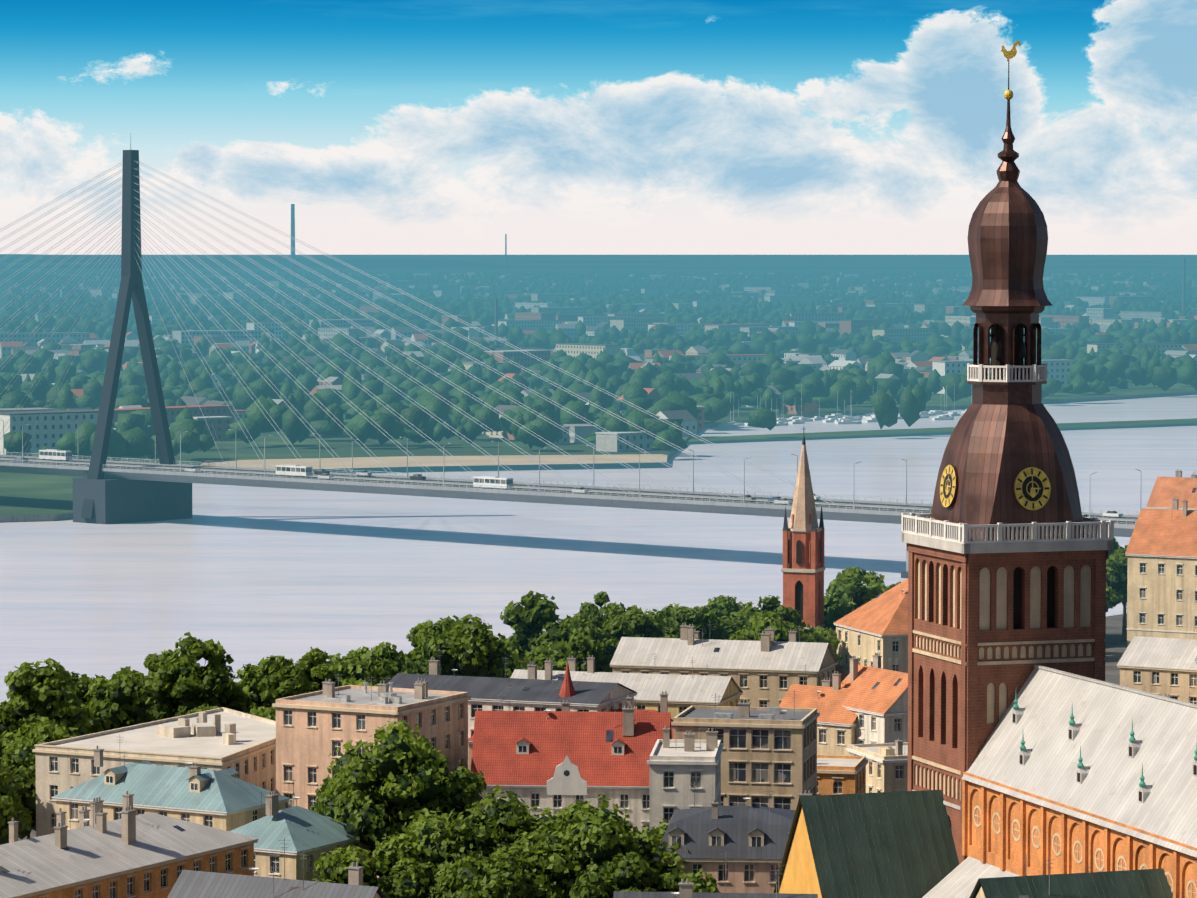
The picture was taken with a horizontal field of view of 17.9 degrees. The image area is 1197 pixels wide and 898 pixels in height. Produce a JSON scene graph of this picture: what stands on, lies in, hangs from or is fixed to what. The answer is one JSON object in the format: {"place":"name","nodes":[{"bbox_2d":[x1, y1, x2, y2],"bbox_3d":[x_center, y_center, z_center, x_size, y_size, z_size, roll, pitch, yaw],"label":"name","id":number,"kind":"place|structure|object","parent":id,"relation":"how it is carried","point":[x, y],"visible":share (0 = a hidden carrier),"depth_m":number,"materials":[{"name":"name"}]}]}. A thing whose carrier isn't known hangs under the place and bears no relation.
{"place":"outdoors","nodes":[
{"label":"outdoors","id":0,"kind":"place"},
{"bbox_2d":[0,160,833,502],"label":"bridge cables","id":1,"kind":"object","parent":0,"point":[288,328],"visible":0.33,"depth_m":1067.31,"materials":[{"name":"grey metal"}]},
{"bbox_2d":[0,395,1196,704],"bbox_3d":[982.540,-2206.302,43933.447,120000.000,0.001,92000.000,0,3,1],"label":"river","id":2,"kind":"structure","parent":0,"point":[248,575],"depth_m":1000.80,"materials":[{"name":"liquid"}]},
{"bbox_2d":[0,204,1196,457],"bbox_3d":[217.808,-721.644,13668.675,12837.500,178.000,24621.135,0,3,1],"label":"buildings","id":3,"kind":"structure","parent":0,"point":[52,428],"depth_m":3283.74,"materials":[{"name":"brick"}]},
{"bbox_2d":[0,255,1196,840],"bbox_3d":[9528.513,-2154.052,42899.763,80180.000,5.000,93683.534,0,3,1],"label":"ground","id":4,"kind":"structure","parent":0,"point":[24,497],"depth_m":1672.21,"materials":[{"name":"plant"}]},
{"bbox_2d":[0,791,258,897],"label":"building","id":5,"kind":"structure","parent":4,"relation":"on","point":[130,853],"depth_m":349.16,"materials":[{"name":"metal"}]},
{"bbox_2d":[32,707,275,836],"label":"building","id":6,"kind":"structure","parent":4,"relation":"on","point":[222,738],"depth_m":437.03,"materials":[{"name":"beige stone"}]},
{"bbox_2d":[52,737,289,830],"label":"building","id":7,"kind":"structure","parent":4,"relation":"on","point":[226,799],"depth_m":401.33,"materials":[{"name":"teal metal"}]},
{"bbox_2d":[167,837,386,897],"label":"building","id":8,"kind":"structure","parent":4,"relation":"on","point":[194,884],"depth_m":308.10,"materials":[{"name":"grey metal"}]},
{"bbox_2d":[229,778,371,881],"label":"building","id":9,"kind":"structure","parent":4,"relation":"on","point":[314,835],"depth_m":385.73,"materials":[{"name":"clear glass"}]},
{"bbox_2d":[0,720,720,897],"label":"town trees","id":10,"kind":"object","parent":4,"relation":"on","point":[491,864],"depth_m":380.38,"materials":[{"name":"green plant"}]},
{"bbox_2d":[272,673,470,877],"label":"building","id":11,"kind":"structure","parent":4,"relation":"on","point":[315,729],"depth_m":429.36,"materials":[{"name":"paint"}]},
{"bbox_2d":[388,655,637,737],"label":"building","id":12,"kind":"structure","parent":4,"relation":"on","point":[532,692],"depth_m":482.82,"materials":[{"name":"grey metal"}]},
{"bbox_2d":[0,537,1127,761],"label":"bank trees","id":13,"kind":"object","parent":4,"relation":"on","point":[52,725],"depth_m":562.13,"materials":[{"name":"green plant"}]},
{"bbox_2d":[547,661,586,794],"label":"gable and turret","id":14,"kind":"object","parent":4,"relation":"on","point":[566,779],"visible":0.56,"depth_m":417.45,"materials":[{"name":"grey paint"}]},
{"bbox_2d":[0,133,1140,577],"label":"bridge","id":15,"kind":"structure","parent":4,"relation":"on","point":[110,491],"depth_m":1089.43,"materials":[{"name":"concrete"}]},
{"bbox_2d":[14,449,1122,517],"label":"vehicles","id":16,"kind":"object","parent":15,"relation":"on","point":[306,471],"visible":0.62,"depth_m":1041.64,"materials":[{"name":"white metal"}]},
{"bbox_2d":[468,691,672,770],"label":"building","id":17,"kind":"structure","parent":4,"relation":"on","point":[663,702],"depth_m":480.44,"materials":[{"name":"grey stone"}]},
{"bbox_2d":[471,693,671,831],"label":"building","id":18,"kind":"structure","parent":4,"relation":"on","point":[522,754],"depth_m":427.42,"materials":[{"name":"red tile"}]},
{"bbox_2d":[0,269,1196,460],"bbox_3d":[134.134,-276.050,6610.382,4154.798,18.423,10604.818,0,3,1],"label":"trees","id":19,"kind":"object","parent":4,"relation":"on","point":[1101,371],"visible":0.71,"depth_m":2243.68,"materials":[{"name":"green plant"}]},
{"bbox_2d":[510,655,742,718],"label":"building","id":20,"kind":"structure","parent":4,"relation":"on","point":[684,692],"depth_m":513.37,"materials":[{"name":"grey metal"}]},
{"bbox_2d":[647,725,723,829],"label":"building","id":21,"kind":"structure","parent":4,"relation":"on","point":[678,767],"depth_m":404.51,"materials":[{"name":"white paint"}]},
{"bbox_2d":[613,857,817,897],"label":"building","id":22,"kind":"structure","parent":4,"relation":"on","point":[686,889],"depth_m":310.53,"materials":[{"name":"grey metal"}]},
{"bbox_2d":[610,623,837,706],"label":"building","id":23,"kind":"structure","parent":4,"relation":"on","point":[767,670],"depth_m":542.13,"materials":[{"name":"grey metal"}]},
{"bbox_2d":[653,782,811,892],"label":"building","id":24,"kind":"structure","parent":4,"relation":"on","point":[751,841],"depth_m":380.72,"materials":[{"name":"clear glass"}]},
{"bbox_2d":[782,435,842,681],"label":"church steeple","id":25,"kind":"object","parent":4,"relation":"on","point":[803,568],"depth_m":638.85,"materials":[{"name":"brick"}]},
{"bbox_2d":[778,664,885,755],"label":"building","id":26,"kind":"structure","parent":4,"relation":"on","point":[836,727],"depth_m":503.57,"materials":[{"name":"orange tile"}]},
{"bbox_2d":[817,755,867,794],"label":"building","id":27,"kind":"structure","parent":4,"relation":"on","point":[841,774],"depth_m":455.90,"materials":[{"name":"paint"}]},
{"bbox_2d":[833,579,907,680],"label":"building","id":28,"kind":"structure","parent":4,"relation":"on","point":[869,629],"depth_m":623.79,"materials":[{"name":"orange tile"}]},
{"bbox_2d":[841,653,907,743],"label":"building","id":29,"kind":"structure","parent":4,"relation":"on","point":[876,694],"depth_m":499.09,"materials":[{"name":"orange tile"}]},
{"bbox_2d":[846,738,907,792],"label":"building","id":30,"kind":"structure","parent":4,"relation":"on","point":[887,768],"depth_m":477.47,"materials":[{"name":"beige paint"}]},
{"bbox_2d":[774,665,1196,897],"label":"cathedral nave","id":31,"kind":"structure","parent":4,"relation":"on","point":[1068,772],"depth_m":320.86,"materials":[{"name":"white metal"}]},
{"bbox_2d":[969,855,1172,897],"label":"building","id":32,"kind":"structure","parent":4,"relation":"on","point":[1148,883],"depth_m":291.75,"materials":[{"name":"green metal"}]},
{"bbox_2d":[1117,634,1196,703],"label":"building","id":33,"kind":"structure","parent":4,"relation":"on","point":[1160,666],"depth_m":551.50,"materials":[{"name":"beige stone"}]},
{"bbox_2d":[1125,497,1196,646],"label":"building","id":34,"kind":"structure","parent":4,"relation":"on","point":[1161,552],"depth_m":691.86,"materials":[{"name":"beige paint"}]},
{"bbox_2d":[1141,686,1192,702],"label":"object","id":35,"kind":"object","parent":4,"relation":"on","point":[1171,696],"visible":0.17,"depth_m":491.50,"materials":[{"name":"beige stone"}]},
{"bbox_2d":[1146,469,1196,509],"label":"building","id":36,"kind":"structure","parent":4,"relation":"on","point":[1165,491],"depth_m":836.68,"materials":[{"name":"orange tile"}]},
{"bbox_2d":[0,0,1196,254],"label":"sky","id":37,"kind":"structure","parent":0,"point":[389,127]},
{"bbox_2d":[671,689,819,809],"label":"tan building","id":38,"kind":"structure","parent":0,"point":[766,749],"depth_m":436.42,"materials":[{"name":"beige paint"}]},
{"bbox_2d":[901,100,1113,863],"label":"cathedral tower","id":39,"kind":"structure","parent":0,"point":[1009,546],"depth_m":333.49,"materials":[{"name":"brown brick"}]},
{"bbox_2d":[1001,41,1020,99],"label":"weather vane","id":40,"kind":"object","parent":39,"relation":"on","point":[1008,55],"visible":0.96,"depth_m":335.55,"materials":[{"name":"gold metal"}]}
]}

